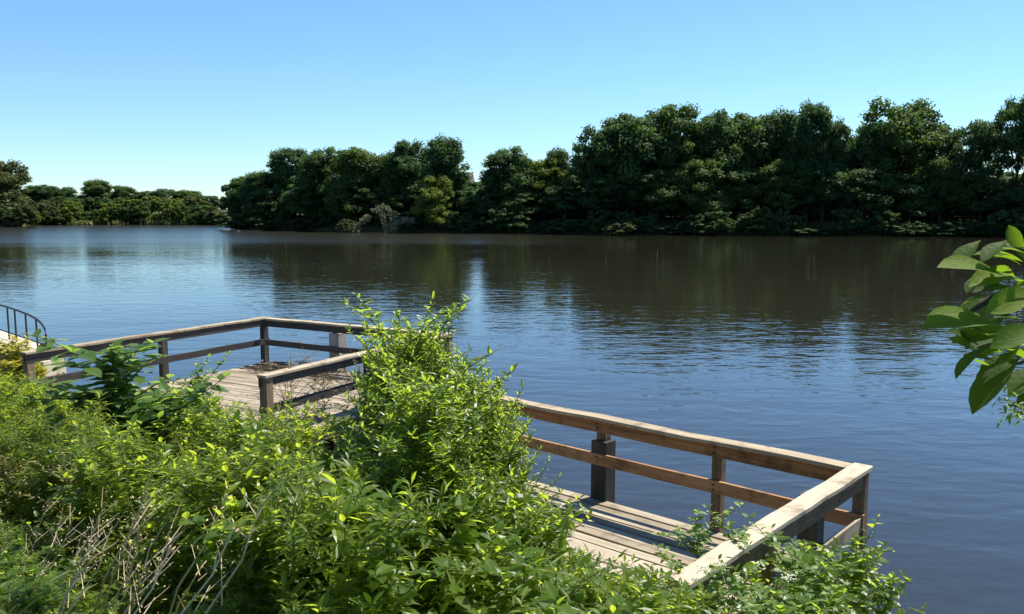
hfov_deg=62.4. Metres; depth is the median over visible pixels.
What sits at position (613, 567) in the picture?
broad leaf weed
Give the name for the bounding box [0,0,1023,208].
sky
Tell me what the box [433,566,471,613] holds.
leafy weed
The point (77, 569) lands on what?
dry stalk
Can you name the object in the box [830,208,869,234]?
shoreline bush
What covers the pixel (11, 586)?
dry stalk
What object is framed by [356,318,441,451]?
tall shrub stalk
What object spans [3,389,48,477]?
leafy weed
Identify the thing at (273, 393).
dead weed
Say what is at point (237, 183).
broadleaf tree
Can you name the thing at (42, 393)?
leafy weed
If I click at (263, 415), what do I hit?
goldenrod
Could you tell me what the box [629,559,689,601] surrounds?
leafy weed
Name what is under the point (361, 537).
leafy weed
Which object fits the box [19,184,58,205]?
broadleaf tree
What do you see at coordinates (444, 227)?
shoreline bush
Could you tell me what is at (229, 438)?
leafy weed
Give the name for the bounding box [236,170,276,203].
broadleaf tree
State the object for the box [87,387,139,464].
leafy weed
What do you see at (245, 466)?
leafy weed
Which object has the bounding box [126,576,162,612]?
leafy weed
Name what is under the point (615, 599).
broad leaf weed
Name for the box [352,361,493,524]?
tall shrub stalk
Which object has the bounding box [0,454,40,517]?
straw weed
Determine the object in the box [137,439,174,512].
goldenrod
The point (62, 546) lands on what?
dry stalk
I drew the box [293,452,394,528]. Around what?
leafy weed
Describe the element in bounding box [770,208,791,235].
shoreline bush
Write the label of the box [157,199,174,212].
shoreline bush
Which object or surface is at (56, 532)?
dry stalk
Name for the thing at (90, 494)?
leafy weed
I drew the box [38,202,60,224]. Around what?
shoreline bush
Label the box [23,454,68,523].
straw weed
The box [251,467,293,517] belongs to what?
goldenrod
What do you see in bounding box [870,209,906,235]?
shoreline bush
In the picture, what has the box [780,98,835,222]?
broadleaf tree
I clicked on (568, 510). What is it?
leafy weed
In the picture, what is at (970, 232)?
shoreline bush
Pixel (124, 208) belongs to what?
shoreline bush
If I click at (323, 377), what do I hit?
dead weed
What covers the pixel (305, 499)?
leafy weed
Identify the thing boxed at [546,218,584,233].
shoreline bush
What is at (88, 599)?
leafy weed
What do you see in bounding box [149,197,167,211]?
shoreline bush
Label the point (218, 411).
broad leaf weed
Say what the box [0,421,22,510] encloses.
goldenrod
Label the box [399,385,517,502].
tall shrub stalk
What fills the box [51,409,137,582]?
goldenrod
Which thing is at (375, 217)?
shoreline bush
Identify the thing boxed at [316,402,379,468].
tall shrub stalk
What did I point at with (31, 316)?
metal railing
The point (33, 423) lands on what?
goldenrod
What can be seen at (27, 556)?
dry stalk
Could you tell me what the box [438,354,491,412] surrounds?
tall shrub stalk
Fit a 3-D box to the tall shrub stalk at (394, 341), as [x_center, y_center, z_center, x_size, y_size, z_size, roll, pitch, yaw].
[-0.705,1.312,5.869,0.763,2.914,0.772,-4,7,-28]
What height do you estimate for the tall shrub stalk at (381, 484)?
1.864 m
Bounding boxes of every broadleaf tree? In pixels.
[0,159,32,207]
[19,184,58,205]
[48,186,77,200]
[75,179,114,202]
[108,185,136,200]
[131,191,152,200]
[147,188,177,199]
[172,189,202,203]
[199,195,221,210]
[225,189,244,223]
[227,176,248,216]
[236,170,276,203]
[243,185,294,220]
[263,146,313,217]
[279,187,337,222]
[294,146,347,211]
[322,146,379,220]
[327,176,379,223]
[364,151,404,206]
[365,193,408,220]
[380,138,430,211]
[410,174,454,230]
[418,132,473,208]
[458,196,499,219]
[478,145,540,215]
[494,188,547,213]
[520,158,565,217]
[537,185,589,217]
[542,145,574,217]
[565,123,622,217]
[568,166,588,216]
[573,176,638,221]
[597,112,674,218]
[622,169,683,216]
[644,101,718,218]
[667,158,732,220]
[684,108,744,217]
[714,169,769,216]
[719,112,783,211]
[750,159,809,215]
[753,105,800,197]
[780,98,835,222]
[796,166,849,220]
[817,116,857,219]
[829,166,899,226]
[846,120,900,217]
[852,95,951,183]
[881,172,940,224]
[916,156,966,223]
[919,128,964,169]
[946,118,1008,222]
[948,177,1015,221]
[988,94,1023,216]
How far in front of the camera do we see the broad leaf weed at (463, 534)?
4.12 m
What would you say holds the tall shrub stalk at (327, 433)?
on the ground at (672, 221)
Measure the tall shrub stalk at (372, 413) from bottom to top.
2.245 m
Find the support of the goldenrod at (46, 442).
on the ground at (672, 221)
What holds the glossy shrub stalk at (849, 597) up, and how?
on the ground at (672, 221)
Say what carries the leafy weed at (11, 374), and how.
on the ground at (672, 221)
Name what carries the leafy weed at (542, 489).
on the ground at (672, 221)
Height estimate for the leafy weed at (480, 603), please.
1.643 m
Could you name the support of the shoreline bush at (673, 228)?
on the ground at (672, 221)
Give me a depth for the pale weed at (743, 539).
6.08 m
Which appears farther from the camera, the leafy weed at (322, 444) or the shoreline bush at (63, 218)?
the shoreline bush at (63, 218)
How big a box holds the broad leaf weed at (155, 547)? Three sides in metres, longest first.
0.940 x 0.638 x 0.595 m
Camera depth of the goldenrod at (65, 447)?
6.64 m
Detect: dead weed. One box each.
[235,361,295,424]
[254,356,322,424]
[274,349,324,418]
[282,347,347,417]
[293,352,352,450]
[322,351,362,408]
[328,359,377,419]
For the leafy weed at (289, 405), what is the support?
on the ground at (672, 221)
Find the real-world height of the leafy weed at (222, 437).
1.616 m
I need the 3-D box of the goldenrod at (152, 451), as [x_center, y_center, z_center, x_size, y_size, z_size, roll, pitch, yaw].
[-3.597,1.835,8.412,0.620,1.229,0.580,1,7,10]
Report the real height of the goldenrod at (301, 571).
1.643 m
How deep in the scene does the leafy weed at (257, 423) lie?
7.28 m
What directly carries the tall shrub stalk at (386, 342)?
on the ground at (672, 221)
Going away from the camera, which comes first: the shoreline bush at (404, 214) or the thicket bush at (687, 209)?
the thicket bush at (687, 209)
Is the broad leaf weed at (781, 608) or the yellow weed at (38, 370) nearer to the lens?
the broad leaf weed at (781, 608)
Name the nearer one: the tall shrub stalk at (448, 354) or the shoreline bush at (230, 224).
the tall shrub stalk at (448, 354)
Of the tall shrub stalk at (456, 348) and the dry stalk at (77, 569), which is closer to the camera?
the dry stalk at (77, 569)
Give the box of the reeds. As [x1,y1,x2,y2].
[64,219,200,224]
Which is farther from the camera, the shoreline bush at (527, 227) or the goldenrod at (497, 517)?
the shoreline bush at (527, 227)
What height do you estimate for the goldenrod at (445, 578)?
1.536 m
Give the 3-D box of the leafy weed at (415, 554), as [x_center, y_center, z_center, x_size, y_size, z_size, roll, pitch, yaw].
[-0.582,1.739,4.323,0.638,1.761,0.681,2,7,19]
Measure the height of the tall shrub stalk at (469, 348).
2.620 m
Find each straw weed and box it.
[0,454,31,521]
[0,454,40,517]
[0,457,62,525]
[0,460,32,521]
[0,460,39,525]
[5,459,82,558]
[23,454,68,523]
[25,447,108,554]
[35,442,76,526]
[35,449,94,533]
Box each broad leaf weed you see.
[0,374,27,399]
[0,444,79,560]
[0,522,50,565]
[0,532,64,581]
[0,554,50,605]
[0,559,94,613]
[5,512,52,561]
[9,557,82,613]
[27,572,88,613]
[34,459,134,574]
[35,387,68,403]
[47,555,97,607]
[72,597,118,613]
[76,472,171,569]
[86,413,181,609]
[96,411,172,553]
[104,534,200,613]
[142,462,234,603]
[145,453,190,541]
[169,390,217,455]
[169,394,204,417]
[176,498,327,613]
[184,402,248,446]
[194,409,242,456]
[199,466,321,582]
[200,491,331,613]
[201,425,294,568]
[202,467,261,592]
[206,417,287,466]
[217,450,262,501]
[236,423,265,462]
[240,593,259,613]
[259,446,350,485]
[262,495,406,613]
[265,464,365,498]
[281,476,459,613]
[284,449,339,482]
[393,493,509,613]
[407,573,471,613]
[457,487,573,613]
[492,533,560,613]
[494,567,626,613]
[495,597,599,613]
[502,553,573,613]
[523,546,628,613]
[529,580,580,613]
[584,554,623,580]
[620,578,674,613]
[633,564,684,608]
[736,599,828,613]
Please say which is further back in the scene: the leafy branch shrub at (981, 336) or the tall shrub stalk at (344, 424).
the tall shrub stalk at (344, 424)
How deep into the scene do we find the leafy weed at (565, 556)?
5.75 m
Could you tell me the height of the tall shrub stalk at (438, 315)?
2.872 m
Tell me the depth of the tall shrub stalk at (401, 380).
5.09 m
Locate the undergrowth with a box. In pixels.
[0,497,209,613]
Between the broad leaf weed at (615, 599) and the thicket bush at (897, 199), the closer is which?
the broad leaf weed at (615, 599)
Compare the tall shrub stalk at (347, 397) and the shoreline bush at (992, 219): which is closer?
the tall shrub stalk at (347, 397)
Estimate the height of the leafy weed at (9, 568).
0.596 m
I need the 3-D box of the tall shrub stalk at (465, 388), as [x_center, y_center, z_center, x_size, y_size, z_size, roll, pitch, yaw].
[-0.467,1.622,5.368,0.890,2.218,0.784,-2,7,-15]
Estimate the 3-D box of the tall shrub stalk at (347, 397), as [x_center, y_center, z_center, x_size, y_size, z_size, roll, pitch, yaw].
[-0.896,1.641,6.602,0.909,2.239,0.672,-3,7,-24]
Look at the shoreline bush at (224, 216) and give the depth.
222.61 m
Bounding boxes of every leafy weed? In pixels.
[0,371,43,421]
[0,372,33,455]
[0,484,18,526]
[0,510,8,529]
[0,519,17,549]
[0,528,22,581]
[0,546,55,613]
[0,568,44,613]
[1,519,39,554]
[1,559,22,578]
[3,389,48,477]
[12,393,38,427]
[13,377,54,444]
[14,390,46,436]
[23,529,78,572]
[29,379,46,404]
[32,533,84,587]
[37,396,71,426]
[39,391,77,425]
[39,393,78,446]
[41,445,139,594]
[48,576,126,613]
[52,564,87,598]
[58,541,112,606]
[64,416,170,578]
[65,587,122,611]
[66,591,111,613]
[81,538,136,608]
[84,556,143,610]
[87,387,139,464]
[94,546,148,613]
[98,575,168,613]
[114,432,194,579]
[121,485,174,583]
[122,449,233,602]
[124,436,213,603]
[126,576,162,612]
[128,445,246,604]
[130,429,259,611]
[136,474,212,595]
[146,380,205,478]
[147,595,201,613]
[161,589,198,613]
[162,398,233,461]
[164,386,188,422]
[165,406,217,456]
[167,428,207,463]
[169,455,247,611]
[177,428,327,613]
[181,391,223,419]
[188,437,284,567]
[195,400,240,439]
[197,414,266,452]
[199,453,255,605]
[203,517,267,613]
[212,409,296,455]
[212,495,334,613]
[213,422,249,448]
[216,465,277,605]
[217,432,318,598]
[221,402,280,445]
[224,439,295,518]
[225,433,430,612]
[235,403,321,459]
[238,471,353,601]
[264,400,350,456]
[269,409,338,455]
[271,488,415,613]
[273,414,326,455]
[285,391,300,447]
[286,439,350,468]
[287,451,412,597]
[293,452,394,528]
[293,454,356,484]
[295,436,431,613]
[313,484,356,595]
[331,453,377,485]
[331,472,447,612]
[333,503,431,601]
[365,472,411,544]
[371,480,493,613]
[386,480,513,609]
[397,496,459,582]
[417,480,472,562]
[427,520,520,613]
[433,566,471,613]
[457,467,501,503]
[467,524,494,601]
[487,491,560,531]
[487,545,592,608]
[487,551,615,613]
[494,490,585,591]
[495,492,593,558]
[497,543,526,609]
[498,485,570,551]
[498,510,596,569]
[509,564,588,610]
[509,595,625,613]
[532,554,618,596]
[557,535,584,561]
[563,563,624,611]
[572,560,632,595]
[576,553,643,600]
[587,562,673,613]
[595,563,686,613]
[617,554,632,575]
[627,568,705,611]
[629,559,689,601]
[652,577,697,613]
[659,587,708,612]
[668,591,691,610]
[687,599,738,613]
[694,563,740,613]
[818,596,833,613]
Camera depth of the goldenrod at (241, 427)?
7.54 m
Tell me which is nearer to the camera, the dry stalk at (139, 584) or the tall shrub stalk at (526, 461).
the dry stalk at (139, 584)
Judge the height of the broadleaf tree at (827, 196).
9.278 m
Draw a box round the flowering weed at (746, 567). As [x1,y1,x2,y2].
[696,560,796,613]
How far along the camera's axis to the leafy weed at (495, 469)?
5.09 m
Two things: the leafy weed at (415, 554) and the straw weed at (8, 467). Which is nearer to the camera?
the leafy weed at (415, 554)
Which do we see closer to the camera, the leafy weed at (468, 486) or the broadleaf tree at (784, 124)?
the leafy weed at (468, 486)
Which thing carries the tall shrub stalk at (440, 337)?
on the ground at (672, 221)
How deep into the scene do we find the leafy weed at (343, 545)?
3.47 m
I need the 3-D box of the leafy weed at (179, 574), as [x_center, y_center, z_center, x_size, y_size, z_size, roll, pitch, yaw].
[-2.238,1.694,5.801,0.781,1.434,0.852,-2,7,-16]
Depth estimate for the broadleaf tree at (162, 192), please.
246.18 m
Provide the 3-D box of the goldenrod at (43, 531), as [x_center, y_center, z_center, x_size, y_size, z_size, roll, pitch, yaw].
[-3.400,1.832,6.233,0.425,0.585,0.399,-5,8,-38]
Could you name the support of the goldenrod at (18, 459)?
on the ground at (672, 221)
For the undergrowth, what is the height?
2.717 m
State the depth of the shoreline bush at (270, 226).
169.64 m
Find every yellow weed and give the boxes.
[0,334,38,374]
[0,335,55,385]
[0,346,41,376]
[13,362,64,385]
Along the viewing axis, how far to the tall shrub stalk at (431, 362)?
6.29 m
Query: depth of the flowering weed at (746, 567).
5.33 m
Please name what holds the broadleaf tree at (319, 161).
on the ground at (672, 221)
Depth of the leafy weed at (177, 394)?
8.84 m
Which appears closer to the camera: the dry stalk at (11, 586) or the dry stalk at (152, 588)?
the dry stalk at (152, 588)
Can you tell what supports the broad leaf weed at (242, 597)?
on the ground at (672, 221)
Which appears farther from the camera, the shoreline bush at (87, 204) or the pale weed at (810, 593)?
the shoreline bush at (87, 204)
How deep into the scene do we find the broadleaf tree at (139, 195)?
247.70 m
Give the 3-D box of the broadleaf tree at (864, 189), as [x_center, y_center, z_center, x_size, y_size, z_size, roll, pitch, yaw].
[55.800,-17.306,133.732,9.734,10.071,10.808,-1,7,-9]
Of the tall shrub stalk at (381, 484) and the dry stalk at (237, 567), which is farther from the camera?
the tall shrub stalk at (381, 484)
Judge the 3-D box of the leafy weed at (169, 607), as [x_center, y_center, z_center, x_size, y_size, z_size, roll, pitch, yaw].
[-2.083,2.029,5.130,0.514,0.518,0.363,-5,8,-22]
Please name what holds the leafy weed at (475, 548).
on the ground at (672, 221)
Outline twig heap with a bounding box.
[239,361,350,379]
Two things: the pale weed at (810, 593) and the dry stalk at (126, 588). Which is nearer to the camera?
the dry stalk at (126, 588)
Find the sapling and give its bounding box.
[21,328,230,485]
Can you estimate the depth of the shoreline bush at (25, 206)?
199.46 m
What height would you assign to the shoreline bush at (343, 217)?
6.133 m
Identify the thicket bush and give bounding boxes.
[212,183,242,213]
[276,178,304,213]
[398,190,417,214]
[400,191,425,217]
[401,185,424,207]
[447,189,500,213]
[451,186,468,215]
[454,176,473,211]
[471,182,482,188]
[472,178,500,200]
[472,181,483,185]
[541,180,581,217]
[551,180,590,217]
[678,187,726,215]
[712,189,753,216]
[733,179,764,214]
[753,188,791,214]
[872,195,902,216]
[881,200,927,218]
[978,205,1011,216]
[992,177,1023,193]
[994,171,1021,177]
[999,175,1019,181]
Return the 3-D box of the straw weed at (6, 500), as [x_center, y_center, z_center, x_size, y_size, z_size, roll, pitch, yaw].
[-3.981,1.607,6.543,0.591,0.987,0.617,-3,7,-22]
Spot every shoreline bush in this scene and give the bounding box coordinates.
[0,204,9,221]
[1,208,21,226]
[2,207,33,226]
[2,207,37,226]
[16,203,40,226]
[23,200,38,211]
[32,212,44,223]
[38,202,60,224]
[38,211,52,223]
[42,213,62,223]
[50,196,71,212]
[50,215,67,223]
[54,213,67,222]
[57,200,85,222]
[60,198,75,202]
[64,204,87,217]
[65,210,88,219]
[74,199,95,212]
[76,211,90,220]
[80,197,104,210]
[84,213,101,222]
[87,209,110,221]
[90,198,116,209]
[96,202,120,221]
[96,215,121,223]
[108,197,130,213]
[108,207,128,220]
[119,206,136,222]
[121,199,138,210]
[122,199,150,222]
[127,211,150,222]
[135,211,151,220]
[141,196,161,214]
[145,213,165,221]
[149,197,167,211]
[154,199,184,222]
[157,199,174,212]
[166,198,183,205]
[170,213,193,221]
[173,203,190,222]
[175,198,199,210]
[181,215,203,224]
[183,195,211,208]
[189,205,210,213]
[191,219,202,223]
[193,204,218,221]
[203,211,225,223]
[204,215,231,222]
[213,217,253,228]
[238,201,278,228]
[255,220,280,229]
[269,204,292,227]
[324,216,343,227]
[335,219,354,232]
[338,206,353,222]
[346,216,360,226]
[366,215,387,225]
[376,211,400,225]
[399,212,417,226]
[401,215,432,231]
[427,217,453,230]
[441,211,474,230]
[479,207,518,231]
[492,208,532,232]
[514,223,533,230]
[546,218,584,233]
[561,218,588,231]
[582,209,611,231]
[601,220,620,233]
[601,223,635,235]
[613,211,634,228]
[620,217,651,233]
[637,215,658,232]
[644,226,673,232]
[661,226,684,233]
[671,221,696,234]
[684,214,705,234]
[690,223,725,234]
[702,210,735,234]
[717,228,738,234]
[728,222,754,234]
[735,212,777,235]
[743,206,773,235]
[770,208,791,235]
[786,215,805,235]
[791,228,831,235]
[808,225,837,235]
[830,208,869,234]
[843,217,880,233]
[859,218,888,232]
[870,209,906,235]
[877,225,916,235]
[896,221,929,235]
[914,224,940,235]
[925,227,958,236]
[931,221,966,236]
[948,226,983,236]
[986,209,1023,234]
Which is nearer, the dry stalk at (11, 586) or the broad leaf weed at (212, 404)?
the dry stalk at (11, 586)
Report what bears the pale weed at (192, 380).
on the ground at (672, 221)
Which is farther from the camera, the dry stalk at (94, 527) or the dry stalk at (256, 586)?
the dry stalk at (94, 527)
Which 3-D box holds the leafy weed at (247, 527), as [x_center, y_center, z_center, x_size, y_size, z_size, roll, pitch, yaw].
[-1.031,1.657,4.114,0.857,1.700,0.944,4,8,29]
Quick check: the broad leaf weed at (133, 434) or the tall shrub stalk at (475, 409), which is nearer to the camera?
the tall shrub stalk at (475, 409)
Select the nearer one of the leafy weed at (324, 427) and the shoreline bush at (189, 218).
the leafy weed at (324, 427)
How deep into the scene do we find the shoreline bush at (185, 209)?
225.57 m
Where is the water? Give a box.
[0,225,1023,613]
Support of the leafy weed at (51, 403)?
on the ground at (672, 221)
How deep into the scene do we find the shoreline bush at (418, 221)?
150.07 m
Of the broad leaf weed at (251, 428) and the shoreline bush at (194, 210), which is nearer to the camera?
the broad leaf weed at (251, 428)
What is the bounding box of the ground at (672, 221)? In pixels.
[0,209,1023,612]
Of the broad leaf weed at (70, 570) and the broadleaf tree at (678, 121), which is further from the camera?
the broadleaf tree at (678, 121)
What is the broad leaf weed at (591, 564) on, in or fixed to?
on the ground at (672, 221)
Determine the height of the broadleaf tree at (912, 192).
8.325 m
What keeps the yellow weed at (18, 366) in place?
on the ground at (672, 221)
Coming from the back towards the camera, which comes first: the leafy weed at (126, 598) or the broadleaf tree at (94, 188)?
the broadleaf tree at (94, 188)
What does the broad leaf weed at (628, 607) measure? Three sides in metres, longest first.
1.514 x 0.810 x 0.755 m
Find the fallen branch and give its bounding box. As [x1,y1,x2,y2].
[352,203,415,232]
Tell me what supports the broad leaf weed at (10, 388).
on the ground at (672, 221)
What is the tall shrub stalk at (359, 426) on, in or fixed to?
on the ground at (672, 221)
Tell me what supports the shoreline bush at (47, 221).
on the ground at (672, 221)
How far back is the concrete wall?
20.18 m
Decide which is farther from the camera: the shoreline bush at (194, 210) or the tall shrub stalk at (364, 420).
the shoreline bush at (194, 210)
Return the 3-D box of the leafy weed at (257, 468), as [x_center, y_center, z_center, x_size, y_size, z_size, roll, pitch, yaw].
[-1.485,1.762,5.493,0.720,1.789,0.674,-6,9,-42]
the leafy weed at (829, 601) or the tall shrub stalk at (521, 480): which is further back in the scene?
the tall shrub stalk at (521, 480)
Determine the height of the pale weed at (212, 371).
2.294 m
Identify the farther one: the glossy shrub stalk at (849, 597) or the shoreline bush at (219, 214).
the shoreline bush at (219, 214)
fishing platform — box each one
[19,316,454,442]
[494,394,872,613]
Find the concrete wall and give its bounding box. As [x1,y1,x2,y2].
[0,331,65,384]
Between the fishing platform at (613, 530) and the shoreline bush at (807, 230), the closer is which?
the fishing platform at (613, 530)
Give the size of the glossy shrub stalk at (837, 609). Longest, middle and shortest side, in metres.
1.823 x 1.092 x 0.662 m
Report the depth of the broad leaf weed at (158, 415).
6.77 m
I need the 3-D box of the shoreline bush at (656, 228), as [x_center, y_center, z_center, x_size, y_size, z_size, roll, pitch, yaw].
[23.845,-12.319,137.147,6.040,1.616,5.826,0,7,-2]
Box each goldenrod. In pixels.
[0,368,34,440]
[0,388,27,517]
[0,390,31,510]
[0,398,47,523]
[0,409,76,530]
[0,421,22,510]
[0,423,48,525]
[0,488,45,530]
[0,489,26,529]
[5,444,64,526]
[11,463,78,554]
[13,417,74,525]
[13,426,38,478]
[17,406,54,456]
[22,412,74,469]
[28,515,78,561]
[29,426,72,475]
[31,411,96,485]
[34,422,81,477]
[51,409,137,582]
[52,400,109,534]
[56,405,122,484]
[56,418,122,470]
[57,391,113,541]
[66,410,130,492]
[79,486,122,539]
[137,429,177,498]
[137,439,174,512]
[148,438,204,501]
[151,415,178,466]
[153,418,183,476]
[178,442,227,498]
[187,464,254,589]
[191,412,234,466]
[216,405,236,423]
[218,446,346,613]
[220,450,330,613]
[221,411,275,447]
[232,399,283,437]
[234,421,296,465]
[242,505,326,613]
[247,458,323,513]
[247,492,371,613]
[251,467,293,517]
[267,477,339,598]
[317,479,453,613]
[336,472,472,613]
[416,503,514,589]
[420,551,493,613]
[467,606,485,613]
[499,546,590,610]
[510,544,620,613]
[564,546,627,582]
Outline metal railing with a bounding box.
[0,304,47,345]
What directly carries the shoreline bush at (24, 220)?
on the ground at (672, 221)
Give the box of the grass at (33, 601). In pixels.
[0,488,197,613]
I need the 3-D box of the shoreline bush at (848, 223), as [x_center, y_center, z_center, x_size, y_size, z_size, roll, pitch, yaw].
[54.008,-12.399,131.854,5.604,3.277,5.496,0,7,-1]
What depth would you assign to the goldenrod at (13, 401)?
8.27 m
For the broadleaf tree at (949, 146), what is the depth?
136.59 m
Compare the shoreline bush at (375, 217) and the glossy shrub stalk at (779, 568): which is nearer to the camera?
the glossy shrub stalk at (779, 568)
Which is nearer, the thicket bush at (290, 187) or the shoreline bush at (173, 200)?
the thicket bush at (290, 187)
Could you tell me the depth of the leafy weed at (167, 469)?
5.93 m
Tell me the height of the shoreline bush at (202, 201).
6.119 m
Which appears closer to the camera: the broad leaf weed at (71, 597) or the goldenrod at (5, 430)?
the broad leaf weed at (71, 597)
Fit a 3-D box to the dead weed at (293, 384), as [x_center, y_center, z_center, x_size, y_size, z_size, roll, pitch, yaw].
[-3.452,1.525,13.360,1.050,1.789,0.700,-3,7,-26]
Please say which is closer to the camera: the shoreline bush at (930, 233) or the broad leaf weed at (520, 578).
the broad leaf weed at (520, 578)
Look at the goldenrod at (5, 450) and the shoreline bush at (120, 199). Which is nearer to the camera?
the goldenrod at (5, 450)
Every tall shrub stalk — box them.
[311,385,389,493]
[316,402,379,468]
[323,292,477,445]
[324,415,366,453]
[336,397,465,498]
[338,380,390,447]
[341,406,447,468]
[341,438,431,498]
[343,320,431,475]
[343,389,370,437]
[344,371,465,606]
[345,338,426,451]
[345,373,428,464]
[350,337,424,447]
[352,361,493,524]
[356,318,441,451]
[357,291,453,447]
[357,357,469,444]
[358,329,438,401]
[363,361,497,471]
[364,357,472,475]
[367,340,507,531]
[367,437,491,601]
[369,365,491,508]
[371,383,490,522]
[371,391,524,604]
[380,428,511,593]
[385,302,538,491]
[387,404,488,474]
[388,385,509,608]
[397,325,490,457]
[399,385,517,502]
[401,315,443,380]
[403,323,466,394]
[410,326,449,392]
[428,471,547,613]
[429,342,471,382]
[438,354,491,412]
[445,461,508,530]
[447,345,492,419]
[449,360,518,485]
[451,383,506,523]
[451,391,512,512]
[455,378,519,478]
[458,362,532,485]
[462,384,535,507]
[466,383,503,474]
[469,367,534,512]
[470,440,531,494]
[471,467,511,535]
[473,451,538,522]
[488,423,563,547]
[501,398,535,509]
[506,424,538,494]
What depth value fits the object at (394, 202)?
154.83 m
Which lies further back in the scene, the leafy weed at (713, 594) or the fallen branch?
the fallen branch
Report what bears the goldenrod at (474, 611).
on the ground at (672, 221)
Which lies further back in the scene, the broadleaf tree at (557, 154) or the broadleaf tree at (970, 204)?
the broadleaf tree at (557, 154)
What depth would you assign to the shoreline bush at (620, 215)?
137.26 m
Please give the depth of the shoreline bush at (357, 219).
158.03 m
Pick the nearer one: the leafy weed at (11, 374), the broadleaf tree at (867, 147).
the leafy weed at (11, 374)
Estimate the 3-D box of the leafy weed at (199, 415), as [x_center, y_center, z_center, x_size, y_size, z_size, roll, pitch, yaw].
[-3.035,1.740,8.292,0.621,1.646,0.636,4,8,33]
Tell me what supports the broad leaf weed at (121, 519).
on the ground at (672, 221)
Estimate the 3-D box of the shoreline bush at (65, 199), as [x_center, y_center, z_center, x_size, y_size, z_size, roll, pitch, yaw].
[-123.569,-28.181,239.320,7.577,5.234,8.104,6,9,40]
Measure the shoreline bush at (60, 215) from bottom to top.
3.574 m
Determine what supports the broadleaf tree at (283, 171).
on the ground at (672, 221)
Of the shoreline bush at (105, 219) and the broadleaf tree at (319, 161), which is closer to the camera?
the broadleaf tree at (319, 161)
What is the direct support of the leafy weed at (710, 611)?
on the ground at (672, 221)
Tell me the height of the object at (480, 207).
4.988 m
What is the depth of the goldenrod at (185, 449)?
7.64 m
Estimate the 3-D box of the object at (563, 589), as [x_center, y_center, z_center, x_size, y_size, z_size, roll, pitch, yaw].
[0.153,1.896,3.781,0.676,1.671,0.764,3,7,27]
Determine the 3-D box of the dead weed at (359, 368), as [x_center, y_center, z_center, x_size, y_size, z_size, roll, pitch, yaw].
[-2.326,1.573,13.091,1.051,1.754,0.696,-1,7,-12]
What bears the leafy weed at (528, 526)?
on the ground at (672, 221)
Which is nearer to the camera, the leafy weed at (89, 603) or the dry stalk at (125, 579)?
the dry stalk at (125, 579)
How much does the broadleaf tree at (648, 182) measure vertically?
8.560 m
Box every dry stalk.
[0,564,25,613]
[5,487,58,574]
[5,526,53,609]
[21,500,74,613]
[24,503,88,613]
[50,530,89,610]
[58,520,107,613]
[59,525,116,613]
[61,519,113,613]
[62,490,117,589]
[62,504,107,613]
[66,507,127,613]
[93,463,168,613]
[102,478,173,612]
[107,530,146,613]
[109,498,153,585]
[112,562,140,613]
[116,555,141,604]
[122,551,165,613]
[124,510,179,613]
[130,502,186,613]
[134,537,180,613]
[169,485,237,613]
[175,507,216,613]
[181,518,244,613]
[204,467,289,613]
[236,468,323,612]
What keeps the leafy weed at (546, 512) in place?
on the ground at (672, 221)
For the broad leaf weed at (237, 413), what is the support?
on the ground at (672, 221)
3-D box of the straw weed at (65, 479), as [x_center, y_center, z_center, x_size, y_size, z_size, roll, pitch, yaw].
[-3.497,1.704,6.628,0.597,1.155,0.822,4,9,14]
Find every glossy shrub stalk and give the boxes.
[761,523,862,595]
[765,540,846,584]
[766,579,855,613]
[770,553,857,613]
[776,535,877,611]
[784,532,911,613]
[788,549,891,613]
[799,573,892,613]
[804,582,901,613]
[814,514,899,609]
[816,545,894,613]
[840,536,926,613]
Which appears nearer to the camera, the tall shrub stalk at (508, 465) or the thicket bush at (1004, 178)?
the tall shrub stalk at (508, 465)
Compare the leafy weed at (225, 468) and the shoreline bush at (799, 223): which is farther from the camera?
the shoreline bush at (799, 223)
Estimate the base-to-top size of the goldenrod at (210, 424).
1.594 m
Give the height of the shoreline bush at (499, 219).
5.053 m
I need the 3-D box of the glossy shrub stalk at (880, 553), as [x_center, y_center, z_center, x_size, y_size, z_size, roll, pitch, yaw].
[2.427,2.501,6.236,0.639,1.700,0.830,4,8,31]
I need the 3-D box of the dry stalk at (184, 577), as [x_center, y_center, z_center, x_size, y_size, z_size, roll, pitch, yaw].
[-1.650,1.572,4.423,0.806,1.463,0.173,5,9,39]
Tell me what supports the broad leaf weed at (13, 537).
on the ground at (672, 221)
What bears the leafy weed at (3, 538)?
on the ground at (672, 221)
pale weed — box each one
[168,354,222,407]
[169,351,230,413]
[652,501,745,597]
[670,559,768,613]
[702,503,757,610]
[718,554,805,613]
[734,582,770,613]
[742,511,817,612]
[765,551,844,613]
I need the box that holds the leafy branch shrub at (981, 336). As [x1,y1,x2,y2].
[922,225,1023,427]
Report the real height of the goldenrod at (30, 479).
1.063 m
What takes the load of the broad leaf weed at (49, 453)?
on the ground at (672, 221)
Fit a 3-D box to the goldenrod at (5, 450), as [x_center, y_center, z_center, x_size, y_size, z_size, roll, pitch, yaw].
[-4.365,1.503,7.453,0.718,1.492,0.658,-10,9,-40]
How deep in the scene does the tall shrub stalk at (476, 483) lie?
5.28 m
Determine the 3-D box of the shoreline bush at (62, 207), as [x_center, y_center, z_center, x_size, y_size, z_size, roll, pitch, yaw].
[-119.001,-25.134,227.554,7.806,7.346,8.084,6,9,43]
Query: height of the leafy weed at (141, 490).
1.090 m
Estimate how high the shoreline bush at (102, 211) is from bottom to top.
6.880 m
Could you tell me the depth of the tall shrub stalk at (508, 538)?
4.51 m
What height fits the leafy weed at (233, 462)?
1.621 m

